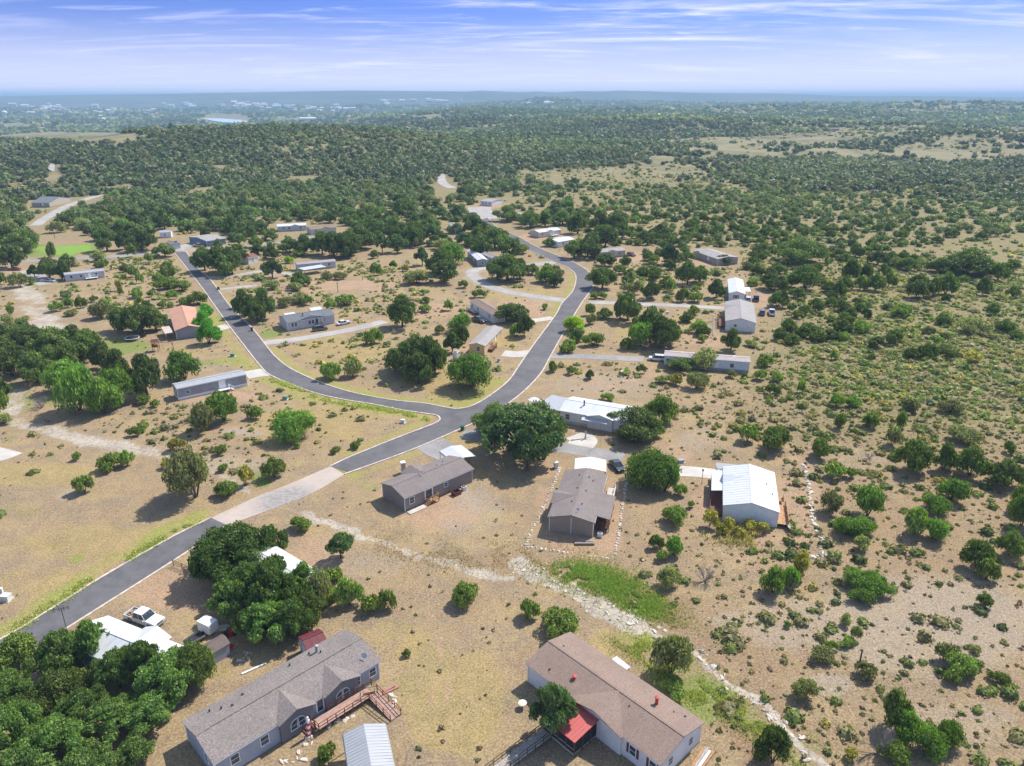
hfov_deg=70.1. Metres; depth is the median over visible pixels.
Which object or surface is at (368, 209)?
oak tree
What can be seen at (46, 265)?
oak tree
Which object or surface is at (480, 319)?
pickup truck
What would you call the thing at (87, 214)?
juniper tree
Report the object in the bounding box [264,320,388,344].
driveway
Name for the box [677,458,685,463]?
utility box
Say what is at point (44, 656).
oak tree
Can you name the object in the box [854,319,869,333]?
shrub
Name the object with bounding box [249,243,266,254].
oak tree
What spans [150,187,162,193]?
shrub
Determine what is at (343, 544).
oak tree
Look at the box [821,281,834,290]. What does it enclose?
juniper tree
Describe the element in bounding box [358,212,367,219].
oak tree
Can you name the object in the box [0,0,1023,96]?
sky
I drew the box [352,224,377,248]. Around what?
oak tree
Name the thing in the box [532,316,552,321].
driveway
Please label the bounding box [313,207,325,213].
shrub
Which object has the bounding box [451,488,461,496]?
planter box
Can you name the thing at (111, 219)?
shrub
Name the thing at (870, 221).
juniper tree
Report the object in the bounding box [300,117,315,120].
warehouse
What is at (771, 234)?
juniper tree
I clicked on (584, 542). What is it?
board stack
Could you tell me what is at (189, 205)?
shrub
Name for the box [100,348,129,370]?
oak tree
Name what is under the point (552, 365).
shrub
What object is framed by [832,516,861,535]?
oak tree
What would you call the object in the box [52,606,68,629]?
tv antenna
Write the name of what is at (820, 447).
shrub
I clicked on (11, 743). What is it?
oak tree
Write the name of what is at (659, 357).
suv car
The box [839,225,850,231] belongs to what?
juniper tree
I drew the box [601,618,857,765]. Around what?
green weeds
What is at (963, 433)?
shrub
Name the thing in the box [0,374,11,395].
oak tree
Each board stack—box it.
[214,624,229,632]
[241,662,265,674]
[380,685,398,694]
[573,540,594,544]
[691,746,714,765]
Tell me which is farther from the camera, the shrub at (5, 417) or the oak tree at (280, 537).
the shrub at (5, 417)
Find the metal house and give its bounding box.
[722,464,779,527]
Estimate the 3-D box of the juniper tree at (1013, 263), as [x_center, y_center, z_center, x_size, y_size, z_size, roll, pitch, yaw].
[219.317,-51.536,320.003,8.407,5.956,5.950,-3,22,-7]
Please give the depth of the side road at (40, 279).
307.27 m
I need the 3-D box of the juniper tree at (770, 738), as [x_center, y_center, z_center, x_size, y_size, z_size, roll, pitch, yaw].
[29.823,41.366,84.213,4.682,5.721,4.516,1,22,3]
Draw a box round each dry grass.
[353,524,585,588]
[695,520,794,553]
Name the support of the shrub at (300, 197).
on the ground at (58, 535)
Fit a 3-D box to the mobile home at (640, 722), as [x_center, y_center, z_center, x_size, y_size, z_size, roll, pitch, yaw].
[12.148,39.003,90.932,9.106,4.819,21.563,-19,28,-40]
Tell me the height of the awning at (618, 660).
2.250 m
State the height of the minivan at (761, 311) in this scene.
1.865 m
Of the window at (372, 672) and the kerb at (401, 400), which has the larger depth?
the kerb at (401, 400)
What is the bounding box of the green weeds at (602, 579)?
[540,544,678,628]
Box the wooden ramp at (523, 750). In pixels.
[484,725,551,765]
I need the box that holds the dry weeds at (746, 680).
[0,304,1023,765]
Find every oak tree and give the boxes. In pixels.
[0,224,18,244]
[0,227,39,252]
[0,243,27,266]
[0,320,19,336]
[0,322,42,349]
[0,339,31,375]
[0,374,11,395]
[0,667,33,706]
[0,699,43,747]
[0,722,68,765]
[0,732,63,765]
[13,318,26,324]
[14,350,54,383]
[16,712,85,764]
[20,627,90,675]
[25,326,70,352]
[26,264,39,276]
[33,347,55,364]
[36,256,57,277]
[38,357,76,390]
[49,361,94,411]
[50,341,89,362]
[50,682,110,730]
[53,214,63,222]
[56,259,71,279]
[57,253,75,264]
[61,736,116,765]
[62,323,77,340]
[63,211,78,224]
[64,618,109,659]
[70,327,101,355]
[81,376,124,413]
[82,691,146,743]
[88,340,111,365]
[90,225,101,236]
[90,644,136,687]
[92,227,118,250]
[98,364,135,403]
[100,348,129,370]
[101,219,110,225]
[104,204,121,212]
[105,306,123,330]
[109,221,123,232]
[113,731,156,765]
[115,229,129,249]
[115,639,159,681]
[117,218,127,225]
[117,309,144,332]
[119,688,181,735]
[122,221,139,230]
[122,302,157,333]
[123,226,157,250]
[124,210,140,218]
[126,353,160,394]
[127,215,142,223]
[131,644,195,699]
[140,209,152,218]
[140,219,157,227]
[140,300,154,306]
[141,224,156,234]
[143,305,167,329]
[145,201,159,210]
[147,214,159,222]
[151,243,175,256]
[155,208,170,217]
[156,216,170,228]
[161,444,210,497]
[162,348,202,381]
[166,207,178,215]
[176,209,192,220]
[176,220,186,228]
[182,223,197,232]
[187,539,229,583]
[188,520,276,577]
[189,246,215,270]
[191,309,213,326]
[195,318,222,343]
[199,303,213,315]
[200,208,213,218]
[200,227,209,234]
[202,245,226,269]
[204,390,238,419]
[205,215,218,226]
[205,575,247,618]
[211,218,225,228]
[213,238,222,245]
[214,561,256,595]
[216,254,233,275]
[217,246,241,273]
[222,212,236,231]
[229,227,238,233]
[230,288,252,315]
[230,608,265,636]
[231,243,248,258]
[231,556,296,606]
[232,233,245,243]
[234,197,247,206]
[234,209,247,217]
[235,215,248,222]
[235,228,247,238]
[239,599,289,643]
[240,202,253,209]
[240,296,265,320]
[241,208,251,214]
[242,205,257,211]
[245,222,258,230]
[246,225,256,236]
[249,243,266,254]
[253,286,275,317]
[254,524,288,549]
[255,219,268,226]
[257,221,267,231]
[260,199,271,208]
[260,258,282,277]
[261,213,277,222]
[262,245,277,258]
[264,229,278,239]
[265,553,286,569]
[267,597,313,639]
[269,199,282,209]
[269,407,315,443]
[278,238,298,251]
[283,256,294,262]
[283,575,317,601]
[289,560,317,586]
[290,270,306,284]
[291,234,312,253]
[293,205,304,215]
[298,210,310,219]
[301,202,310,209]
[308,230,329,254]
[316,201,326,208]
[321,231,342,255]
[322,210,337,222]
[323,208,338,214]
[324,200,335,208]
[324,532,354,558]
[330,232,357,257]
[336,230,362,254]
[337,204,348,213]
[338,209,348,216]
[340,215,352,224]
[348,210,356,215]
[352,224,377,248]
[356,209,367,214]
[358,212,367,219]
[359,216,383,232]
[364,206,372,212]
[372,212,384,220]
[373,206,384,213]
[375,233,388,252]
[381,216,407,235]
[383,347,397,370]
[384,210,395,218]
[385,234,408,252]
[386,293,416,326]
[388,334,433,364]
[389,260,397,266]
[392,198,408,211]
[393,340,412,372]
[400,220,425,242]
[403,197,416,211]
[403,350,432,383]
[405,227,423,246]
[409,213,419,221]
[413,246,427,264]
[418,193,430,201]
[419,211,431,219]
[419,334,442,372]
[420,219,427,226]
[422,201,432,208]
[423,224,439,238]
[424,248,453,270]
[426,234,439,244]
[428,208,436,214]
[429,200,442,207]
[430,259,457,281]
[432,339,447,372]
[435,206,449,216]
[437,242,465,262]
[442,332,462,351]
[444,351,493,388]
[446,223,466,232]
[446,312,470,330]
[451,205,462,214]
[454,232,472,240]
[454,325,468,341]
[463,213,486,230]
[463,237,474,246]
[470,235,490,252]
[470,401,512,428]
[478,402,566,456]
[478,408,510,446]
[479,226,508,247]
[483,225,494,234]
[486,258,506,278]
[488,253,525,279]
[491,205,517,220]
[494,302,529,321]
[496,303,510,318]
[497,236,524,255]
[505,424,551,470]
[509,323,525,335]
[512,258,530,278]
[515,312,533,335]
[515,398,568,435]
[517,209,540,226]
[528,680,578,734]
[534,264,555,281]
[538,209,555,225]
[542,237,555,245]
[546,272,563,286]
[547,203,558,209]
[549,207,560,215]
[553,210,572,223]
[560,199,573,207]
[562,315,584,329]
[563,239,583,257]
[566,327,584,341]
[567,206,575,213]
[577,236,602,257]
[585,267,617,288]
[588,209,613,226]
[592,223,619,247]
[596,253,616,265]
[603,209,628,227]
[606,405,659,440]
[613,293,628,318]
[615,222,632,238]
[617,291,642,320]
[619,254,631,265]
[622,446,681,489]
[628,321,654,346]
[632,307,669,342]
[640,281,660,298]
[645,414,664,436]
[648,315,677,348]
[656,460,681,490]
[660,243,678,259]
[663,258,675,268]
[666,357,692,369]
[666,534,683,555]
[668,318,680,341]
[674,260,702,283]
[696,265,708,281]
[707,278,727,297]
[718,254,731,262]
[720,327,741,349]
[758,564,785,595]
[783,565,800,586]
[830,393,845,405]
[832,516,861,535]
[842,566,875,588]
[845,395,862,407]
[846,585,876,603]
[851,515,877,535]
[854,481,885,515]
[859,570,888,594]
[867,576,898,597]
[893,707,930,746]
[912,723,949,763]
[921,491,952,514]
[924,516,950,539]
[934,477,973,500]
[937,718,967,749]
[1006,493,1023,525]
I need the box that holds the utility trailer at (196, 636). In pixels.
[183,631,205,644]
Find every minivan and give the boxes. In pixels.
[745,296,751,301]
[759,308,764,315]
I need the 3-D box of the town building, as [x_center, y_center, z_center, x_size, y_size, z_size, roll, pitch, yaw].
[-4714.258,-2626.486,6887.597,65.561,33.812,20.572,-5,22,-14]
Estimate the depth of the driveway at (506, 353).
219.07 m
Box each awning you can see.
[161,326,173,339]
[299,264,326,273]
[612,656,630,670]
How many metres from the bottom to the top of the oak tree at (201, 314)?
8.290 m
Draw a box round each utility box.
[0,592,14,602]
[282,395,288,399]
[552,461,559,468]
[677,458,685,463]
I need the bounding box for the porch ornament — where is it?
[306,716,310,735]
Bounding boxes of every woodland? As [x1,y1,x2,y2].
[0,96,1023,127]
[0,107,1023,135]
[0,118,1023,167]
[0,123,1023,201]
[0,175,1023,362]
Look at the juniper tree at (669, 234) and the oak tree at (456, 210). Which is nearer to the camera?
the juniper tree at (669, 234)
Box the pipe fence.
[172,559,209,580]
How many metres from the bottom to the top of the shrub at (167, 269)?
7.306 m
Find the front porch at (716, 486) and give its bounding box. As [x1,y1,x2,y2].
[709,470,722,514]
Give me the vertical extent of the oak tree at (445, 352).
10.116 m
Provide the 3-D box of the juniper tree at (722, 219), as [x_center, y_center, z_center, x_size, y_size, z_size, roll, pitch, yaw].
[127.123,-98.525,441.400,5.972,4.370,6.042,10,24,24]
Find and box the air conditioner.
[597,531,602,537]
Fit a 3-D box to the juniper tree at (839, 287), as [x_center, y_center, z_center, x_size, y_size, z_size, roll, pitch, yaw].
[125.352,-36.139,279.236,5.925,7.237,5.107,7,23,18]
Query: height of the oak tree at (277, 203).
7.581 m
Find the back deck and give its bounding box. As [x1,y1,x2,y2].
[777,494,792,529]
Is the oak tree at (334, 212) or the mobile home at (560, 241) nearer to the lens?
the mobile home at (560, 241)
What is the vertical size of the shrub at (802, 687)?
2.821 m
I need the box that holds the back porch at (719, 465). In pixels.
[716,462,736,469]
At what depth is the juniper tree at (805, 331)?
233.04 m
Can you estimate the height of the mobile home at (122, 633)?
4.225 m
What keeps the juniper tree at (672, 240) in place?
on the ground at (58, 535)
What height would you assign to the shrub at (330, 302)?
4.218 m
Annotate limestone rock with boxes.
[710,664,716,669]
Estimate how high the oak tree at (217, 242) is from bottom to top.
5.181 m
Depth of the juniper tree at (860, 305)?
261.37 m
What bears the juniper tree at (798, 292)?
on the ground at (58, 535)
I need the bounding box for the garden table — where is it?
[518,699,526,707]
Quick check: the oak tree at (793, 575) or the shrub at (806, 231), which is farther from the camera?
the shrub at (806, 231)
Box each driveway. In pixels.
[210,271,293,278]
[217,324,229,329]
[220,284,256,289]
[244,369,269,378]
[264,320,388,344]
[417,438,454,459]
[459,429,625,460]
[501,350,527,356]
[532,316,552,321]
[550,353,643,361]
[567,431,596,447]
[589,301,724,309]
[679,466,717,478]
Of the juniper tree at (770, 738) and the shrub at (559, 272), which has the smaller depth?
the juniper tree at (770, 738)
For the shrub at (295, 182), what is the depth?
588.87 m
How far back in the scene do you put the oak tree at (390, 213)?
446.82 m
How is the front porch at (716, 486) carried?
on the ground at (58, 535)
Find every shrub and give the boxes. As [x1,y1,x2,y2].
[0,219,18,226]
[0,272,6,283]
[0,314,14,322]
[0,389,8,412]
[0,413,12,423]
[5,304,14,314]
[6,271,28,286]
[28,277,35,284]
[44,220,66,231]
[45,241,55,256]
[47,300,63,310]
[63,298,73,306]
[63,309,76,315]
[70,474,94,491]
[71,217,90,226]
[71,451,80,459]
[74,296,87,307]
[86,301,112,318]
[89,250,105,259]
[89,295,97,301]
[94,258,108,266]
[95,205,107,209]
[95,451,120,471]
[100,298,109,305]
[104,216,116,222]
[105,196,118,201]
[114,280,121,287]
[117,286,123,294]
[118,449,135,465]
[125,242,135,254]
[126,425,141,434]
[127,265,138,276]
[130,287,143,298]
[134,295,143,304]
[135,270,143,282]
[135,394,150,403]
[139,424,146,432]
[143,252,152,260]
[147,290,154,295]
[149,399,159,405]
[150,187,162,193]
[151,272,163,280]
[152,276,178,287]
[157,301,166,307]
[158,261,176,276]
[160,456,165,467]
[165,290,178,298]
[166,301,173,306]
[167,437,187,449]
[169,280,190,290]
[173,202,187,209]
[178,297,188,305]
[186,291,207,304]
[187,202,195,208]
[190,191,201,198]
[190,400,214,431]
[193,217,206,225]
[200,206,214,213]
[214,444,226,453]
[217,463,227,471]
[221,190,230,196]
[237,464,254,484]
[238,189,251,198]
[245,405,262,417]
[259,456,285,477]
[262,279,279,288]
[277,296,292,307]
[280,193,291,199]
[288,179,299,185]
[288,282,301,289]
[290,516,311,530]
[292,249,304,255]
[292,291,307,302]
[293,442,300,447]
[294,194,307,199]
[300,294,312,303]
[303,567,331,604]
[304,274,310,284]
[310,196,319,200]
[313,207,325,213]
[313,213,322,220]
[316,741,335,765]
[319,361,341,378]
[320,270,332,278]
[322,584,337,607]
[323,298,336,308]
[326,566,342,581]
[329,446,340,452]
[332,271,347,278]
[333,577,365,606]
[335,294,355,303]
[343,356,362,375]
[350,441,360,448]
[358,201,366,208]
[360,593,379,612]
[362,327,383,343]
[364,178,374,183]
[364,188,375,196]
[364,202,376,208]
[368,183,380,189]
[369,262,382,274]
[370,249,378,257]
[378,589,396,608]
[400,264,408,270]
[401,648,410,656]
[402,270,430,283]
[418,304,431,311]
[421,296,430,303]
[427,195,435,201]
[430,238,449,247]
[434,324,444,332]
[444,299,453,308]
[445,194,454,201]
[451,579,478,609]
[458,279,467,286]
[471,289,487,296]
[501,177,510,182]
[520,243,529,253]
[520,597,540,619]
[527,263,538,273]
[529,187,538,192]
[536,195,547,203]
[541,605,579,638]
[542,303,547,309]
[548,360,557,372]
[555,269,564,275]
[559,339,575,352]
[566,365,576,373]
[581,332,605,344]
[585,303,595,312]
[586,312,596,323]
[590,292,598,298]
[598,291,607,297]
[600,392,614,399]
[613,264,625,272]
[619,282,634,292]
[619,337,636,348]
[626,271,636,281]
[629,215,639,221]
[629,231,638,237]
[632,280,642,292]
[635,364,646,372]
[637,219,647,223]
[647,255,659,260]
[648,534,664,548]
[648,634,693,673]
[653,238,660,242]
[654,375,668,381]
[656,550,667,559]
[656,564,682,589]
[658,673,686,701]
[661,504,687,526]
[662,211,670,217]
[665,278,676,290]
[669,373,682,383]
[672,484,687,494]
[675,288,689,301]
[679,234,691,240]
[683,220,690,227]
[683,251,694,259]
[686,371,709,388]
[687,305,699,313]
[688,500,694,505]
[689,292,702,301]
[689,319,707,330]
[689,347,718,369]
[692,285,700,290]
[698,334,706,341]
[703,236,713,243]
[703,509,719,525]
[710,216,718,220]
[715,522,728,535]
[716,223,724,230]
[723,516,735,528]
[727,369,737,377]
[728,222,737,229]
[732,526,746,537]
[739,423,758,440]
[741,260,753,268]
[744,339,758,346]
[744,518,758,530]
[746,279,758,285]
[747,223,759,229]
[750,232,762,237]
[753,261,765,268]
[753,369,766,378]
[755,354,773,366]
[757,521,769,529]
[762,425,790,449]
[764,383,781,393]
[771,371,783,381]
[779,258,789,264]
[782,275,793,284]
[784,620,791,627]
[787,302,796,310]
[791,677,820,698]
[792,548,810,576]
[796,226,803,232]
[797,379,806,391]
[800,227,810,234]
[810,226,819,231]
[810,644,834,663]
[811,437,830,457]
[817,277,827,283]
[820,489,844,513]
[821,226,830,230]
[824,462,847,478]
[824,640,839,649]
[830,349,839,358]
[833,412,846,427]
[838,635,857,646]
[839,331,850,340]
[840,612,851,626]
[843,467,856,477]
[844,746,858,761]
[850,217,860,223]
[850,625,863,637]
[853,534,870,550]
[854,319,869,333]
[854,659,878,680]
[862,412,879,428]
[867,352,875,359]
[876,738,912,765]
[877,235,889,241]
[885,425,904,445]
[890,256,903,266]
[892,307,908,318]
[894,303,912,314]
[895,410,907,427]
[897,240,908,245]
[901,397,921,411]
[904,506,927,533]
[916,259,924,266]
[920,325,935,334]
[928,334,944,340]
[934,641,958,660]
[935,398,966,414]
[939,343,952,348]
[943,668,962,682]
[944,650,978,677]
[946,423,985,444]
[956,316,993,333]
[959,274,969,282]
[964,350,983,362]
[968,643,981,654]
[973,657,984,670]
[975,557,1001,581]
[976,593,994,607]
[986,669,1011,684]
[988,227,1003,235]
[1004,441,1016,454]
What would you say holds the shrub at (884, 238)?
on the ground at (58, 535)
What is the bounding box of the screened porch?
[539,699,598,755]
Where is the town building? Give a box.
[8,103,16,106]
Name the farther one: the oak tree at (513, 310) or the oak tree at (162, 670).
the oak tree at (513, 310)
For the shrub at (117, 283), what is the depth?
288.50 m
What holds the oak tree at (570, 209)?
on the ground at (58, 535)
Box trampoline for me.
[124,335,139,341]
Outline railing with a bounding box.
[360,686,378,698]
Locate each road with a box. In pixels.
[0,447,20,460]
[0,518,224,646]
[7,252,161,262]
[20,270,58,285]
[29,195,101,225]
[46,159,54,170]
[175,218,592,471]
[176,235,198,250]
[183,236,314,251]
[211,466,343,523]
[437,173,456,187]
[466,261,563,301]
[468,207,500,218]
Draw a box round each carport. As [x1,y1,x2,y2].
[310,307,321,310]
[342,723,394,765]
[439,445,475,465]
[528,397,540,402]
[541,395,566,410]
[574,457,605,473]
[744,287,750,293]
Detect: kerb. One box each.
[0,517,210,639]
[37,526,223,645]
[174,253,440,465]
[186,250,575,408]
[344,217,593,473]
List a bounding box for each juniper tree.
[0,631,38,671]
[10,197,27,203]
[13,217,25,225]
[24,665,92,716]
[81,212,93,218]
[82,226,90,234]
[88,209,101,214]
[99,199,111,204]
[110,208,125,217]
[118,263,129,271]
[129,189,143,195]
[174,638,216,688]
[212,208,225,216]
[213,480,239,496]
[247,234,262,245]
[250,178,261,185]
[250,189,258,196]
[269,210,281,217]
[295,590,323,631]
[387,202,395,207]
[391,193,405,201]
[396,209,406,216]
[403,210,413,218]
[424,185,434,190]
[427,217,439,225]
[437,231,447,238]
[455,194,465,200]
[456,185,467,194]
[464,188,477,196]
[471,226,484,234]
[566,211,586,233]
[569,177,579,183]
[582,210,590,216]
[585,369,593,378]
[596,307,612,318]
[621,276,629,283]
[622,268,635,275]
[631,212,641,217]
[633,238,644,244]
[634,227,642,231]
[636,267,650,275]
[638,231,647,238]
[641,215,651,221]
[642,250,654,259]
[642,394,680,424]
[644,236,653,244]
[645,260,656,266]
[649,265,662,273]
[649,272,659,279]
[652,233,661,239]
[653,211,659,216]
[654,223,664,230]
[658,227,669,233]
[658,275,675,286]
[666,231,674,237]
[667,236,675,243]
[673,253,684,259]
[679,246,690,252]
[679,312,693,321]
[681,230,689,234]
[682,211,689,217]
[694,232,703,239]
[695,325,711,334]
[698,226,708,234]
[699,214,709,221]
[709,220,717,225]
[709,228,718,234]
[715,240,727,245]
[717,217,726,222]
[725,215,733,221]
[730,212,738,217]
[733,233,744,238]
[739,226,750,233]
[739,237,751,243]
[741,221,750,227]
[743,231,752,236]
[748,257,758,263]
[749,250,757,256]
[750,265,765,274]
[751,723,792,763]
[752,245,765,252]
[753,237,765,243]
[755,251,767,259]
[757,228,768,235]
[759,272,788,289]
[761,243,768,250]
[765,267,777,274]
[766,219,775,225]
[767,290,790,306]
[768,245,775,251]
[769,231,780,236]
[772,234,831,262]
[772,327,790,338]
[773,233,780,238]
[773,264,787,272]
[774,221,783,226]
[778,275,789,289]
[779,215,788,219]
[779,237,789,241]
[781,289,788,306]
[781,318,797,331]
[784,333,802,343]
[785,225,793,230]
[787,218,797,224]
[787,263,821,287]
[790,287,806,296]
[791,309,804,316]
[793,222,803,226]
[794,326,813,336]
[798,304,810,313]
[801,322,819,330]
[808,297,824,310]
[808,329,827,340]
[813,218,824,224]
[813,222,823,228]
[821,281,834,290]
[824,230,836,237]
[824,329,840,339]
[825,290,838,297]
[825,296,837,305]
[826,316,836,321]
[827,252,837,258]
[830,225,838,230]
[831,280,847,295]
[832,248,849,254]
[832,299,850,310]
[832,318,854,332]
[835,237,847,242]
[837,295,846,300]
[837,311,855,323]
[838,252,850,260]
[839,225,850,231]
[840,275,854,287]
[841,257,861,279]
[844,307,858,316]
[847,232,858,239]
[849,243,866,256]
[851,297,862,303]
[853,302,868,309]
[854,275,869,289]
[860,263,874,277]
[861,307,872,317]
[864,242,882,251]
[865,219,873,225]
[865,239,873,245]
[866,272,887,289]
[867,250,890,263]
[867,336,884,347]
[871,224,883,230]
[877,262,891,275]
[882,246,891,252]
[882,686,914,729]
[883,272,898,286]
[884,329,903,343]
[886,220,896,227]
[886,252,897,257]
[892,438,934,473]
[894,231,908,237]
[894,257,920,270]
[895,237,908,243]
[897,252,910,258]
[899,224,911,231]
[903,347,920,358]
[905,279,930,298]
[907,274,929,283]
[910,253,919,259]
[915,342,939,357]
[923,257,960,274]
[928,276,941,296]
[931,235,944,241]
[932,441,958,469]
[935,312,953,324]
[937,348,958,357]
[939,271,960,293]
[939,332,950,337]
[940,293,950,301]
[943,247,993,274]
[944,231,955,237]
[952,229,960,236]
[953,443,992,476]
[957,538,996,566]
[962,253,995,275]
[976,230,988,238]
[976,276,992,294]
[986,302,1000,312]
[988,458,1023,488]
[989,262,1012,279]
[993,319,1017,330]
[993,529,1023,558]
[1004,285,1021,296]
[1005,259,1021,271]
[1008,329,1023,337]
[1008,483,1023,506]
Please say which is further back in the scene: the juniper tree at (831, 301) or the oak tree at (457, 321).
the juniper tree at (831, 301)
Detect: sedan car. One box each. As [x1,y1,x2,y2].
[8,267,21,270]
[44,278,56,281]
[336,320,350,325]
[608,459,624,472]
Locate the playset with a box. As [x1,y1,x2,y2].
[148,339,173,351]
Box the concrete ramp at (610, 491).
[607,486,615,495]
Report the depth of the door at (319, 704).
90.45 m
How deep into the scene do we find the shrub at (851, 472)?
147.08 m
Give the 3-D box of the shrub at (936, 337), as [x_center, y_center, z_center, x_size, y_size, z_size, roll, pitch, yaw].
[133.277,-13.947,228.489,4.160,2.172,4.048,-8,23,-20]
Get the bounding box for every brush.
[0,236,1023,431]
[0,382,1023,765]
[3,165,1023,265]
[7,117,1023,191]
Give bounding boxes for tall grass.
[5,519,201,635]
[268,377,430,420]
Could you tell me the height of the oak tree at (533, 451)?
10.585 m
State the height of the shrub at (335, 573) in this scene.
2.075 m
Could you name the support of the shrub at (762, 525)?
on the ground at (58, 535)
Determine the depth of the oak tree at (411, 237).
370.61 m
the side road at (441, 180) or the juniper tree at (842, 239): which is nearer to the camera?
the juniper tree at (842, 239)
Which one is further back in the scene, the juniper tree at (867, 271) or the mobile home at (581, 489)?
the juniper tree at (867, 271)
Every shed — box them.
[203,634,230,662]
[298,628,325,652]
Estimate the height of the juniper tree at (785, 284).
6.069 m
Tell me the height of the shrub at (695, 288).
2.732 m
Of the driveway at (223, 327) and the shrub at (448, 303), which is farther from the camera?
the shrub at (448, 303)
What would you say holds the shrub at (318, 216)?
on the ground at (58, 535)
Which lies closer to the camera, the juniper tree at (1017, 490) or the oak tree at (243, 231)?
the juniper tree at (1017, 490)
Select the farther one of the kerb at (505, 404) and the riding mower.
the kerb at (505, 404)
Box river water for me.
[204,118,247,122]
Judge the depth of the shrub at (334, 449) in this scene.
157.57 m
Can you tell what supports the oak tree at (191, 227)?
on the ground at (58, 535)
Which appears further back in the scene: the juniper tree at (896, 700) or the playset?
the playset
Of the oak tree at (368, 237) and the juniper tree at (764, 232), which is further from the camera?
the juniper tree at (764, 232)
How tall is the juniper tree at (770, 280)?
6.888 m
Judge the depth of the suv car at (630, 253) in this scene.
351.76 m
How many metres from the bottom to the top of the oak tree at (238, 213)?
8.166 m
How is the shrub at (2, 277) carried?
on the ground at (58, 535)
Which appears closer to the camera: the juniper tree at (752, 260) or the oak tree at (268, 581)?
the oak tree at (268, 581)
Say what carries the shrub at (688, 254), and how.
on the ground at (58, 535)
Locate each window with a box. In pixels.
[203,750,209,764]
[229,751,240,765]
[259,733,269,747]
[290,718,298,731]
[298,715,305,726]
[336,689,342,701]
[343,687,349,697]
[369,666,376,678]
[409,496,414,503]
[626,742,638,759]
[646,757,657,765]
[668,754,673,765]
[688,735,693,746]
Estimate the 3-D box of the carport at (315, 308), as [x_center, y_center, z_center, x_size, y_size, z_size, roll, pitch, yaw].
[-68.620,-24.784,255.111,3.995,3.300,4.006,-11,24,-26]
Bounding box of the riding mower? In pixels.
[222,628,235,638]
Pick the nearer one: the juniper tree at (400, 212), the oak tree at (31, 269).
the oak tree at (31, 269)
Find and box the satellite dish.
[361,652,366,658]
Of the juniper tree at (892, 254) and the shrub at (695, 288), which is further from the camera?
the juniper tree at (892, 254)
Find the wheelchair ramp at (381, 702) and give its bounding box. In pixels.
[302,678,401,734]
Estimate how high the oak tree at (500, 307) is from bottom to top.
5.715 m
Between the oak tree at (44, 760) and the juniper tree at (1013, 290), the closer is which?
the oak tree at (44, 760)
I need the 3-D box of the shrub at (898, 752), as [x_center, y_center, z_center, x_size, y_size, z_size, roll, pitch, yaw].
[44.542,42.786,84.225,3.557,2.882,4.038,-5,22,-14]
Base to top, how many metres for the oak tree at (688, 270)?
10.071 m
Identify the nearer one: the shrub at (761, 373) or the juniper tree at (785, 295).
the shrub at (761, 373)
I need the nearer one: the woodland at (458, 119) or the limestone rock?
the limestone rock
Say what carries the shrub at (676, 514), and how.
on the ground at (58, 535)
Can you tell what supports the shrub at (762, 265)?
on the ground at (58, 535)
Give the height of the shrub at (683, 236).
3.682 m
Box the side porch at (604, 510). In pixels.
[595,492,615,531]
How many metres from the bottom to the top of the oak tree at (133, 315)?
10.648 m
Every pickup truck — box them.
[123,606,165,626]
[471,315,486,322]
[753,295,758,301]
[768,308,774,315]
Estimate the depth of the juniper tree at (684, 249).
357.12 m
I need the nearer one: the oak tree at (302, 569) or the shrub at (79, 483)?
the oak tree at (302, 569)
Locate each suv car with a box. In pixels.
[312,324,327,331]
[626,251,635,255]
[648,354,664,361]
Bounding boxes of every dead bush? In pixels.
[31,396,49,407]
[695,563,714,583]
[861,722,896,753]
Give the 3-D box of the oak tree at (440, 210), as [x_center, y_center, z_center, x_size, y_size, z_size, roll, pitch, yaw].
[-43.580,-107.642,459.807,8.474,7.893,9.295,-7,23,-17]
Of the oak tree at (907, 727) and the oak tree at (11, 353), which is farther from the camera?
the oak tree at (11, 353)
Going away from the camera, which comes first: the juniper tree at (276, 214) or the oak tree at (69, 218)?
the oak tree at (69, 218)
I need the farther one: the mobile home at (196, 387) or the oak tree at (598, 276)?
the oak tree at (598, 276)
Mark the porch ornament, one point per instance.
(308, 727)
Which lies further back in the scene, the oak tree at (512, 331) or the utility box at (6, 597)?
the oak tree at (512, 331)
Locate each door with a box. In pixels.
[218,380,223,388]
[316,698,324,713]
[424,487,432,499]
[714,360,718,367]
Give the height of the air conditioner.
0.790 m
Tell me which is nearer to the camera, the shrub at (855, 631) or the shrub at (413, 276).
the shrub at (855, 631)
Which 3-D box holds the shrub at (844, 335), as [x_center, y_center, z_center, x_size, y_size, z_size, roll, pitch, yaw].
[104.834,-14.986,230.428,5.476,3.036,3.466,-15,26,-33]
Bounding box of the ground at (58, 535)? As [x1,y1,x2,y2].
[0,91,1023,765]
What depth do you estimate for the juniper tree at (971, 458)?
146.25 m
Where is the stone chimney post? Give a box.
[400,460,405,470]
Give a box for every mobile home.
[31,196,70,206]
[63,268,104,281]
[77,616,182,692]
[159,230,172,237]
[165,240,180,248]
[169,305,198,339]
[172,369,247,399]
[181,629,380,765]
[189,234,225,246]
[226,545,312,593]
[241,253,258,263]
[277,223,306,231]
[278,308,334,330]
[295,259,335,270]
[307,225,335,234]
[380,455,473,514]
[448,222,461,233]
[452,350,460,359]
[466,298,504,322]
[467,250,487,266]
[468,325,501,354]
[480,198,502,205]
[481,251,498,261]
[525,632,704,765]
[530,227,560,237]
[547,236,574,247]
[547,468,607,536]
[559,396,631,431]
[591,247,625,257]
[664,350,750,372]
[693,248,738,264]
[718,299,756,332]
[727,277,744,300]

